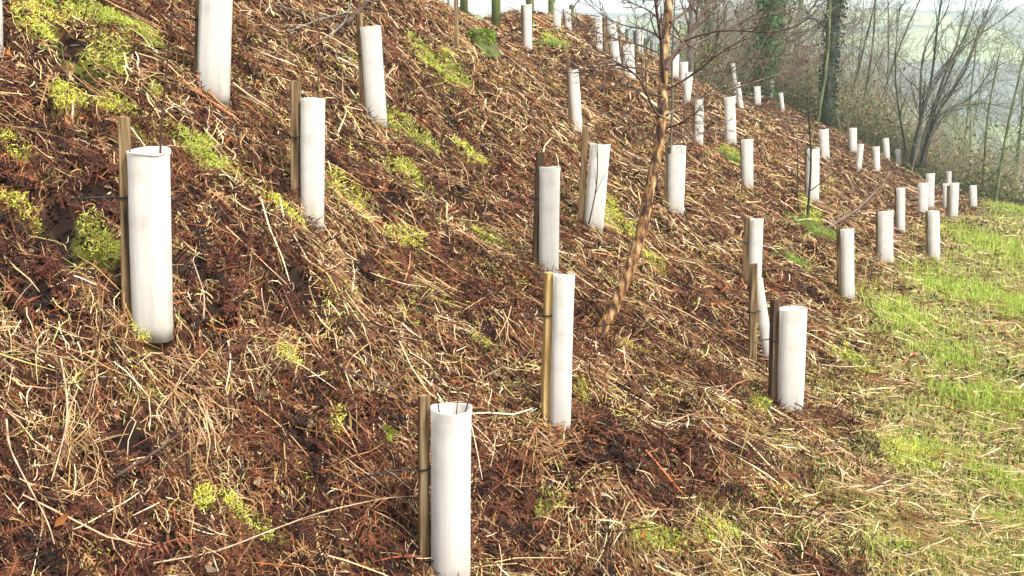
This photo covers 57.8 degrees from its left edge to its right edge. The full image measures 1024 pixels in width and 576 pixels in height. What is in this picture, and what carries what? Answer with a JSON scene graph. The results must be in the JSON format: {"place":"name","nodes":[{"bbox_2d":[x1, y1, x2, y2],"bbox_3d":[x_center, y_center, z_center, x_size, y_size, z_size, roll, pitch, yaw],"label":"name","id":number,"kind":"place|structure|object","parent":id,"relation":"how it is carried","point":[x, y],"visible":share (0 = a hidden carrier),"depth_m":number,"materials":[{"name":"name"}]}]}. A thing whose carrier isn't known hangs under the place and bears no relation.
{"place":"outdoors","nodes":[
{"label":"outdoors","id":0,"kind":"place"},
{"bbox_2d":[0,0,1023,575],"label":"ground","id":1,"kind":"structure","parent":0,"point":[60,226],"depth_m":3.68,"materials":[{"name":"brown plant"}]},
{"bbox_2d":[0,0,3,57],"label":"tree guard","id":2,"kind":"object","parent":1,"relation":"on","point":[1,27],"visible":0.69,"depth_m":3.58,"materials":[{"name":"white plastic"}]},
{"bbox_2d":[5,419,54,543],"bbox_3d":[-1.283,0.510,2.460,0.265,0.281,0.020,9,13,40],"label":"fallen branch","id":3,"kind":"object","parent":1,"relation":"on","point":[9,444],"visible":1,"depth_m":2.47,"materials":[{"name":"beige wood"}]},
{"bbox_2d":[51,358,67,481],"bbox_3d":[-1.288,0.368,2.652,0.030,0.278,0.291,-3,11,-17],"label":"fallen branch","id":4,"kind":"object","parent":1,"relation":"on","point":[61,362],"visible":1,"depth_m":2.67,"materials":[{"name":"beige wood"}]},
{"bbox_2d":[71,102,73,119],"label":"fallen branch","id":5,"kind":"object","parent":1,"relation":"on","point":[72,111],"visible":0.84,"depth_m":3.49,"materials":[{"name":"beige wood"}]},
{"bbox_2d":[71,116,172,342],"bbox_3d":[-1.240,-0.184,2.991,0.297,0.729,0.107,-1,10,-7],"label":"tree guard","id":6,"kind":"object","parent":1,"relation":"on","point":[144,197],"visible":0.98,"depth_m":2.97,"materials":[{"name":"white plastic"}]},
{"bbox_2d":[159,0,206,152],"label":"sapling","id":7,"kind":"object","parent":6,"relation":"in","point":[162,113],"visible":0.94,"depth_m":2.92,"materials":[{"name":"brown plant"}]},
{"bbox_2d":[114,422,192,477],"bbox_3d":[-1.054,0.477,2.750,0.016,0.080,0.298,5,11,26],"label":"fallen branch","id":8,"kind":"object","parent":1,"relation":"on","point":[122,472],"visible":1,"depth_m":2.72,"materials":[{"name":"brown wood"}]},
{"bbox_2d":[193,252,204,318],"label":"fallen branch","id":9,"kind":"object","parent":1,"relation":"on","point":[201,286],"visible":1,"depth_m":3.17,"materials":[{"name":"beige wood"}]},
{"bbox_2d":[169,0,232,105],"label":"tree guard","id":10,"kind":"object","parent":1,"relation":"on","point":[213,35],"visible":0.93,"depth_m":4.10,"materials":[{"name":"white plastic"}]},
{"bbox_2d":[153,496,413,563],"bbox_3d":[-0.661,0.728,2.856,0.901,0.070,0.054,-9,14,-41],"label":"fallen branch","id":11,"kind":"object","parent":1,"relation":"on","point":[272,530],"visible":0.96,"depth_m":2.79,"materials":[{"name":"beige wood"}]},
{"bbox_2d":[271,80,325,231],"bbox_3d":[-0.934,-0.576,4.088,0.239,0.663,0.102,-2,10,-12],"label":"tree guard","id":12,"kind":"object","parent":1,"relation":"on","point":[307,122],"visible":0.9,"depth_m":4.06,"materials":[{"name":"white plastic"}]},
{"bbox_2d":[306,10,332,97],"bbox_3d":[-0.843,-0.998,4.026,0.029,0.407,0.156,8,13,39],"label":"sapling","id":13,"kind":"object","parent":12,"relation":"in","point":[318,59],"visible":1,"depth_m":4.02,"materials":[{"name":"brown plant"}]},
{"bbox_2d":[275,4,339,25],"bbox_3d":[-1.425,-1.898,6.460,0.076,0.152,0.522,9,13,40],"label":"fallen branch","id":14,"kind":"object","parent":1,"relation":"on","point":[287,8],"visible":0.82,"depth_m":6.38,"materials":[{"name":"brown wood"}]},
{"bbox_2d":[287,10,350,32],"bbox_3d":[-1.317,-1.885,6.476,0.089,0.289,0.936,4,11,22],"label":"fallen branch","id":15,"kind":"object","parent":1,"relation":"on","point":[311,22],"visible":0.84,"depth_m":6.40,"materials":[{"name":"brown wood"}]},
{"bbox_2d":[304,1,354,32],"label":"fallen branch","id":16,"kind":"object","parent":1,"relation":"on","point":[337,25],"visible":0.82,"depth_m":6.61,"materials":[{"name":"brown wood"}]},
{"bbox_2d":[325,0,351,38],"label":"fallen branch","id":17,"kind":"object","parent":1,"relation":"on","point":[336,29],"visible":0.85,"depth_m":6.60,"materials":[{"name":"beige wood"}]},
{"bbox_2d":[337,76,346,132],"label":"fallen branch","id":18,"kind":"object","parent":1,"relation":"on","point":[338,130],"visible":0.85,"depth_m":5.43,"materials":[{"name":"beige wood"}]},
{"bbox_2d":[348,13,386,128],"bbox_3d":[-0.899,-1.341,5.766,0.232,0.708,0.111,-2,10,-10],"label":"tree guard","id":19,"kind":"object","parent":1,"relation":"on","point":[370,68],"visible":0.91,"depth_m":5.74,"materials":[{"name":"white plastic"}]},
{"bbox_2d":[344,0,391,27],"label":"fallen branch","id":20,"kind":"object","parent":1,"relation":"on","point":[351,18],"visible":0.91,"depth_m":7.02,"materials":[{"name":"brown wood"}]},
{"bbox_2d":[337,365,417,409],"bbox_3d":[-0.494,0.365,3.425,0.293,0.185,0.038,-2,10,-10],"label":"fallen branch","id":21,"kind":"object","parent":1,"relation":"on","point":[368,379],"visible":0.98,"depth_m":3.41,"materials":[{"name":"brown wood"}]},
{"bbox_2d":[383,425,396,441],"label":"bramble sprig","id":22,"kind":"object","parent":1,"relation":"on","point":[390,431],"visible":0.96,"depth_m":3.33,"materials":[{"name":"green plant"}]},
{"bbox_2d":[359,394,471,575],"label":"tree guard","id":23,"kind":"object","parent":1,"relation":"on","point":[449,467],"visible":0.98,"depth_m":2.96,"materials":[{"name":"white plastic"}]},
{"bbox_2d":[432,358,439,412],"bbox_3d":[-0.238,0.324,2.947,0.025,0.211,0.020,0,10,0],"label":"sapling","id":24,"kind":"object","parent":23,"relation":"in","point":[436,389],"visible":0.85,"depth_m":2.94,"materials":[{"name":"brown plant"}]},
{"bbox_2d":[464,345,487,412],"bbox_3d":[-0.118,0.303,2.925,0.086,0.260,0.027,0,10,0],"label":"sapling","id":25,"kind":"object","parent":23,"relation":"in","point":[475,381],"visible":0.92,"depth_m":2.93,"materials":[{"name":"brown plant"}]},
{"bbox_2d":[447,0,453,7],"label":"tree guard","id":26,"kind":"object","parent":1,"relation":"on","point":[450,2],"visible":0.17,"depth_m":10.56,"materials":[{"name":"white plastic"}]},
{"bbox_2d":[454,0,458,52],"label":"lone stake","id":27,"kind":"object","parent":1,"relation":"on","point":[456,19],"visible":0.79,"depth_m":8.04,"materials":[{"name":"brown wood"}]},
{"bbox_2d":[466,28,499,57],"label":"plant clump","id":28,"kind":"object","parent":1,"relation":"on","point":[484,39],"visible":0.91,"depth_m":8.99,"materials":[{"name":"green plant"}]},
{"bbox_2d":[0,0,1023,575],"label":"grass","id":29,"kind":"structure","parent":1,"relation":"on","point":[970,238],"depth_m":5.75,"materials":[{"name":"green plant"}]},
{"bbox_2d":[0,0,1023,575],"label":"moss","id":30,"kind":"object","parent":1,"relation":"on","point":[112,14],"visible":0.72,"depth_m":4.10,"materials":[{"name":"green plant"}]},
{"bbox_2d":[521,4,531,49],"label":"tree guard","id":31,"kind":"object","parent":1,"relation":"on","point":[526,24],"visible":0.93,"depth_m":11.42,"materials":[{"name":"white plastic"}]},
{"bbox_2d":[525,152,560,272],"bbox_3d":[0.167,-0.402,5.251,0.215,0.730,0.101,-2,10,-12],"label":"tree guard","id":32,"kind":"object","parent":1,"relation":"on","point":[545,249],"visible":0.91,"depth_m":5.23,"materials":[{"name":"white plastic"}]},
{"bbox_2d":[522,272,574,433],"bbox_3d":[0.136,0.269,3.672,0.223,0.669,0.088,-3,11,-15],"label":"tree guard","id":33,"kind":"object","parent":1,"relation":"on","point":[557,345],"visible":0.94,"depth_m":3.66,"materials":[{"name":"white plastic"}]},
{"bbox_2d":[553,3,561,28],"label":"tree guard","id":34,"kind":"object","parent":1,"relation":"on","point":[557,16],"visible":0.88,"depth_m":13.95,"materials":[{"name":"white plastic"}]},
{"bbox_2d":[460,0,659,56],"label":"fence","id":35,"kind":"object","parent":1,"relation":"on","point":[496,6],"visible":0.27,"depth_m":12.18,"materials":[{"name":"wood"}]},
{"bbox_2d":[562,9,571,29],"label":"tree guard","id":36,"kind":"object","parent":1,"relation":"on","point":[568,24],"visible":0.64,"depth_m":15.42,"materials":[{"name":"white plastic"}]},
{"bbox_2d":[566,58,581,132],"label":"tree guard","id":37,"kind":"object","parent":1,"relation":"on","point":[574,101],"visible":0.78,"depth_m":8.86,"materials":[{"name":"white plastic"}]},
{"bbox_2d":[578,126,610,232],"bbox_3d":[0.588,-0.777,6.672,0.231,0.761,0.104,0,10,0],"label":"tree guard","id":38,"kind":"object","parent":1,"relation":"on","point":[598,215],"visible":0.94,"depth_m":6.64,"materials":[{"name":"white plastic"}]},
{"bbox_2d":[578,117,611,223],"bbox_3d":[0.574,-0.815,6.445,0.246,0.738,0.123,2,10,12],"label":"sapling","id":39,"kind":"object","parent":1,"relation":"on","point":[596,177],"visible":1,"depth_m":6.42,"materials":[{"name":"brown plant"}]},
{"bbox_2d":[595,17,608,53],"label":"tree guard","id":40,"kind":"object","parent":1,"relation":"on","point":[605,28],"visible":0.63,"depth_m":16.69,"materials":[{"name":"white plastic"}]},
{"bbox_2d":[607,20,620,70],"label":"tree guard","id":41,"kind":"object","parent":1,"relation":"on","point":[615,50],"visible":0.51,"depth_m":11.93,"materials":[{"name":"white plastic"}]},
{"bbox_2d":[618,16,624,38],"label":"tree guard","id":42,"kind":"object","parent":1,"relation":"on","point":[622,28],"visible":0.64,"depth_m":19.30,"materials":[{"name":"white plastic"}]},
{"bbox_2d":[619,39,635,78],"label":"tree guard","id":43,"kind":"object","parent":1,"relation":"on","point":[621,45],"visible":0.46,"depth_m":13.18,"materials":[{"name":"white plastic"}]},
{"bbox_2d":[637,25,643,54],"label":"tree guard","id":44,"kind":"object","parent":1,"relation":"on","point":[639,37],"visible":0.58,"depth_m":24.52,"materials":[{"name":"white plastic"}]},
{"bbox_2d":[668,0,675,153],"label":"sapling","id":45,"kind":"object","parent":1,"relation":"on","point":[671,108],"visible":0.78,"depth_m":5.92,"materials":[{"name":"grey plant"}]},
{"bbox_2d":[669,54,678,78],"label":"tree guard","id":46,"kind":"object","parent":1,"relation":"on","point":[676,66],"visible":0.6,"depth_m":16.52,"materials":[{"name":"white plastic"}]},
{"bbox_2d":[664,142,685,215],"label":"tree guard","id":47,"kind":"object","parent":1,"relation":"on","point":[674,179],"visible":0.84,"depth_m":8.42,"materials":[{"name":"white plastic"}]},
{"bbox_2d":[633,0,722,79],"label":"ivy clad tree","id":48,"kind":"object","parent":1,"relation":"on","point":[706,23],"visible":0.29,"depth_m":31.81,"materials":[{"name":"green plant"}]},
{"bbox_2d":[680,62,687,85],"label":"tree guard","id":49,"kind":"object","parent":1,"relation":"on","point":[683,67],"visible":0.69,"depth_m":16.04,"materials":[{"name":"white plastic"}]},
{"bbox_2d":[683,72,692,101],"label":"tree guard","id":50,"kind":"object","parent":1,"relation":"on","point":[688,84],"visible":0.79,"depth_m":14.63,"materials":[{"name":"white plastic"}]},
{"bbox_2d":[687,0,694,71],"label":"slim tree","id":51,"kind":"object","parent":1,"relation":"on","point":[690,61],"visible":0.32,"depth_m":29.04,"materials":[{"name":"grey plant"}]},
{"bbox_2d":[693,97,703,143],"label":"tree guard","id":52,"kind":"object","parent":1,"relation":"on","point":[698,137],"visible":0.58,"depth_m":11.23,"materials":[{"name":"white plastic"}]},
{"bbox_2d":[553,0,861,341],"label":"birch tree","id":53,"kind":"object","parent":1,"relation":"on","point":[640,236],"visible":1,"depth_m":4.65,"materials":[{"name":"brown plant"}]},
{"bbox_2d":[715,0,728,58],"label":"slim tree","id":54,"kind":"object","parent":1,"relation":"on","point":[725,19],"visible":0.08,"depth_m":35.97,"materials":[{"name":"grey plant"}]},
{"bbox_2d":[724,96,736,144],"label":"tree guard","id":55,"kind":"object","parent":1,"relation":"on","point":[729,108],"visible":0.87,"depth_m":12.91,"materials":[{"name":"white plastic"}]},
{"bbox_2d":[731,63,736,97],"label":"tree guard","id":56,"kind":"object","parent":1,"relation":"on","point":[733,74],"visible":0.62,"depth_m":31.20,"materials":[{"name":"white plastic"}]},
{"bbox_2d":[735,82,743,109],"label":"tree guard","id":57,"kind":"object","parent":1,"relation":"on","point":[740,102],"visible":0.68,"depth_m":18.59,"materials":[{"name":"white plastic"}]},
{"bbox_2d":[740,137,753,189],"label":"tree guard","id":58,"kind":"object","parent":1,"relation":"on","point":[746,151],"visible":0.94,"depth_m":10.83,"materials":[{"name":"white plastic"}]},
{"bbox_2d":[738,217,763,285],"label":"tree guard","id":59,"kind":"object","parent":1,"relation":"on","point":[752,241],"visible":0.79,"depth_m":7.48,"materials":[{"name":"white plastic"}]},
{"bbox_2d":[741,263,769,362],"bbox_3d":[1.565,0.189,5.939,0.318,0.709,0.079,-5,11,-26],"label":"tree guard","id":60,"kind":"object","parent":1,"relation":"on","point":[757,310],"visible":0.81,"depth_m":5.91,"materials":[{"name":"white plastic"}]},
{"bbox_2d":[754,86,760,104],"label":"tree guard","id":61,"kind":"object","parent":1,"relation":"on","point":[757,93],"visible":1,"depth_m":30.86,"materials":[{"name":"white plastic"}]},
{"bbox_2d":[724,0,798,97],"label":"ivy clad tree","id":62,"kind":"object","parent":1,"relation":"on","point":[763,38],"visible":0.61,"depth_m":32.34,"materials":[{"name":"green plant"}]},
{"bbox_2d":[769,79,773,98],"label":"tree guard","id":63,"kind":"object","parent":1,"relation":"on","point":[771,94],"visible":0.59,"depth_m":32.73,"materials":[{"name":"white plastic"}]},
{"bbox_2d":[754,299,806,415],"bbox_3d":[1.410,0.391,4.932,0.308,0.672,0.106,-1,10,-7],"label":"tree guard","id":64,"kind":"object","parent":1,"relation":"on","point":[787,344],"visible":0.87,"depth_m":4.90,"materials":[{"name":"white plastic"}]},
{"bbox_2d":[779,92,784,110],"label":"tree guard","id":65,"kind":"object","parent":1,"relation":"on","point":[781,99],"visible":0.97,"depth_m":30.44,"materials":[{"name":"white plastic"}]},
{"bbox_2d":[742,0,848,77],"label":"slim tree","id":66,"kind":"object","parent":1,"relation":"on","point":[807,23],"visible":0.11,"depth_m":38.66,"materials":[{"name":"brown plant"}]},
{"bbox_2d":[795,137,801,194],"bbox_3d":[3.358,-1.383,10.945,0.102,0.776,0.041,10,14,44],"label":"sapling","id":67,"kind":"object","parent":1,"relation":"on","point":[797,168],"visible":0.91,"depth_m":10.93,"materials":[{"name":"brown plant"}]},
{"bbox_2d":[732,0,868,84],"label":"ivy clad tree","id":68,"kind":"object","parent":1,"relation":"on","point":[782,36],"visible":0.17,"depth_m":36.49,"materials":[{"name":"green plant"}]},
{"bbox_2d":[804,147,819,202],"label":"tree guard","id":69,"kind":"object","parent":1,"relation":"on","point":[814,193],"visible":0.79,"depth_m":11.22,"materials":[{"name":"white plastic"}]},
{"bbox_2d":[798,90,839,217],"bbox_3d":[3.392,-1.569,10.352,0.512,1.724,0.174,-2,10,-13],"label":"sapling","id":70,"kind":"object","parent":1,"relation":"on","point":[809,188],"visible":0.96,"depth_m":10.38,"materials":[{"name":"green plant"}]},
{"bbox_2d":[618,0,1023,206],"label":"undergrowth","id":71,"kind":"object","parent":1,"relation":"on","point":[734,35],"visible":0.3,"depth_m":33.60,"materials":[{"name":"plant"}]},
{"bbox_2d":[819,129,829,158],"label":"tree guard","id":72,"kind":"object","parent":1,"relation":"on","point":[824,141],"visible":0.93,"depth_m":19.55,"materials":[{"name":"white plastic"}]},
{"bbox_2d":[815,0,848,123],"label":"slim tree","id":73,"kind":"object","parent":1,"relation":"on","point":[824,77],"visible":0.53,"depth_m":29.65,"materials":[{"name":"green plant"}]},
{"bbox_2d":[779,0,885,127],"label":"tree","id":74,"kind":"object","parent":1,"relation":"on","point":[828,115],"visible":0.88,"depth_m":30.13,"materials":[{"name":"green plant"}]},
{"bbox_2d":[836,225,854,300],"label":"tree guard","id":75,"kind":"object","parent":1,"relation":"on","point":[845,260],"visible":0.89,"depth_m":7.90,"materials":[{"name":"white plastic"}]},
{"bbox_2d":[849,128,856,152],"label":"tree guard","id":76,"kind":"object","parent":1,"relation":"on","point":[853,139],"visible":1,"depth_m":25.44,"materials":[{"name":"white plastic"}]},
{"bbox_2d":[797,0,915,106],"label":"young tree","id":77,"kind":"object","parent":1,"relation":"on","point":[865,40],"visible":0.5,"depth_m":32.59,"materials":[{"name":"brown plant"}]},
{"bbox_2d":[825,169,890,229],"bbox_3d":[3.956,-1.016,10.582,1.495,0.672,0.239,-7,12,-35],"label":"fallen branch","id":78,"kind":"object","parent":1,"relation":"on","point":[844,217],"visible":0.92,"depth_m":10.52,"materials":[{"name":"brown wood"}]},
{"bbox_2d":[856,144,863,169],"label":"tree guard","id":79,"kind":"object","parent":1,"relation":"on","point":[859,155],"visible":0.86,"depth_m":20.38,"materials":[{"name":"white plastic"}]},
{"bbox_2d":[873,146,879,171],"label":"tree guard","id":80,"kind":"object","parent":1,"relation":"on","point":[876,157],"visible":0.88,"depth_m":22.37,"materials":[{"name":"white plastic"}]},
{"bbox_2d":[819,0,937,134],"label":"young tree","id":81,"kind":"object","parent":1,"relation":"on","point":[869,65],"visible":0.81,"depth_m":32.03,"materials":[{"name":"brown plant"}]},
{"bbox_2d":[876,210,893,263],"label":"tree guard","id":82,"kind":"object","parent":1,"relation":"on","point":[884,234],"visible":0.91,"depth_m":10.01,"materials":[{"name":"white plastic"}]},
{"bbox_2d":[883,138,889,159],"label":"tree guard","id":83,"kind":"object","parent":1,"relation":"on","point":[886,149],"visible":0.96,"depth_m":28.70,"materials":[{"name":"white plastic"}]},
{"bbox_2d":[822,0,958,111],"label":"young tree","id":84,"kind":"object","parent":1,"relation":"on","point":[878,53],"visible":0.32,"depth_m":35.36,"materials":[{"name":"brown plant"}]},
{"bbox_2d":[826,0,956,116],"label":"young tree","id":85,"kind":"object","parent":1,"relation":"on","point":[901,41],"visible":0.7,"depth_m":32.87,"materials":[{"name":"brown plant"}]},
{"bbox_2d":[895,149,901,164],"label":"tree guard","id":86,"kind":"object","parent":1,"relation":"on","point":[898,154],"visible":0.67,"depth_m":30.12,"materials":[{"name":"white plastic"}]},
{"bbox_2d":[895,187,904,233],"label":"tree guard","id":87,"kind":"object","parent":1,"relation":"on","point":[899,208],"visible":0.97,"depth_m":12.40,"materials":[{"name":"white plastic"}]},
{"bbox_2d":[841,0,966,129],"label":"young tree","id":88,"kind":"object","parent":1,"relation":"on","point":[888,63],"visible":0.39,"depth_m":34.82,"materials":[{"name":"brown plant"}]},
{"bbox_2d":[918,183,928,212],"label":"tree guard","id":89,"kind":"object","parent":1,"relation":"on","point":[923,188],"visible":0.88,"depth_m":19.43,"materials":[{"name":"white plastic"}]},
{"bbox_2d":[926,173,934,208],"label":"tree guard","id":90,"kind":"object","parent":1,"relation":"on","point":[930,178],"visible":0.73,"depth_m":21.39,"materials":[{"name":"white plastic"}]},
{"bbox_2d":[925,210,939,259],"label":"tree guard","id":91,"kind":"object","parent":1,"relation":"on","point":[932,232],"visible":0.89,"depth_m":11.07,"materials":[{"name":"white plastic"}]},
{"bbox_2d":[943,183,948,207],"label":"tree guard","id":92,"kind":"object","parent":1,"relation":"on","point":[944,192],"visible":0.71,"depth_m":23.91,"materials":[{"name":"white plastic"}]},
{"bbox_2d":[946,171,951,183],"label":"tree guard","id":93,"kind":"object","parent":1,"relation":"on","point":[948,176],"visible":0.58,"depth_m":27.32,"materials":[{"name":"white plastic"}]},
{"bbox_2d":[879,0,1023,167],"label":"coppice tree","id":94,"kind":"object","parent":1,"relation":"on","point":[932,127],"visible":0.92,"depth_m":29.23,"materials":[{"name":"grey plant"}]},
{"bbox_2d":[946,182,958,218],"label":"tree guard","id":95,"kind":"object","parent":1,"relation":"on","point":[952,199],"visible":0.88,"depth_m":15.29,"materials":[{"name":"white plastic"}]},
{"bbox_2d":[888,27,1021,165],"bbox_3d":[18.452,-6.505,37.831,5.476,8.094,4.006,-3,11,-16],"label":"young tree","id":96,"kind":"object","parent":1,"relation":"on","point":[970,103],"visible":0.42,"depth_m":37.60,"materials":[{"name":"brown plant"}]},
{"bbox_2d":[891,4,1023,191],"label":"slim tree","id":97,"kind":"object","parent":1,"relation":"on","point":[985,136],"visible":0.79,"depth_m":27.48,"materials":[{"name":"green plant"}]},
{"bbox_2d":[898,9,1023,202],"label":"slim tree","id":98,"kind":"object","parent":1,"relation":"on","point":[995,196],"visible":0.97,"depth_m":27.03,"materials":[{"name":"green plant"}]},
{"bbox_2d":[922,0,1012,166],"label":"young tree","id":99,"kind":"object","parent":1,"relation":"on","point":[972,81],"visible":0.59,"depth_m":35.17,"materials":[{"name":"brown plant"}]},
{"bbox_2d":[969,185,976,206],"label":"tree guard","id":100,"kind":"object","parent":1,"relation":"on","point":[972,195],"visible":0.97,"depth_m":23.80,"materials":[{"name":"white plastic"}]},
{"bbox_2d":[929,20,1022,163],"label":"young tree","id":101,"kind":"object","parent":1,"relation":"on","point":[979,92],"visible":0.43,"depth_m":39.15,"materials":[{"name":"brown plant"}]},
{"bbox_2d":[949,22,1023,188],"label":"young tree","id":102,"kind":"object","parent":1,"relation":"on","point":[1021,104],"visible":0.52,"depth_m":34.44,"materials":[{"name":"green plant"}]},
{"bbox_2d":[969,17,1023,189],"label":"young tree","id":103,"kind":"object","parent":1,"relation":"on","point":[1001,92],"visible":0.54,"depth_m":36.63,"materials":[{"name":"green plant"}]},
{"bbox_2d":[978,1,1023,193],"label":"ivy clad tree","id":104,"kind":"object","parent":1,"relation":"on","point":[1021,88],"visible":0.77,"depth_m":34.06,"materials":[{"name":"green plant"}]},
{"bbox_2d":[438,0,1023,13],"label":"sky","id":105,"kind":"structure","parent":0,"point":[479,6],"materials":[{"name":"white"}]},
{"bbox_2d":[473,7,1023,198],"bbox_3d":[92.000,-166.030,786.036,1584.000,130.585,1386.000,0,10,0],"label":"hills","id":106,"kind":"structure","parent":0,"point":[926,16],"depth_m":497.08,"materials":[{"name":"plant"}]}
]}

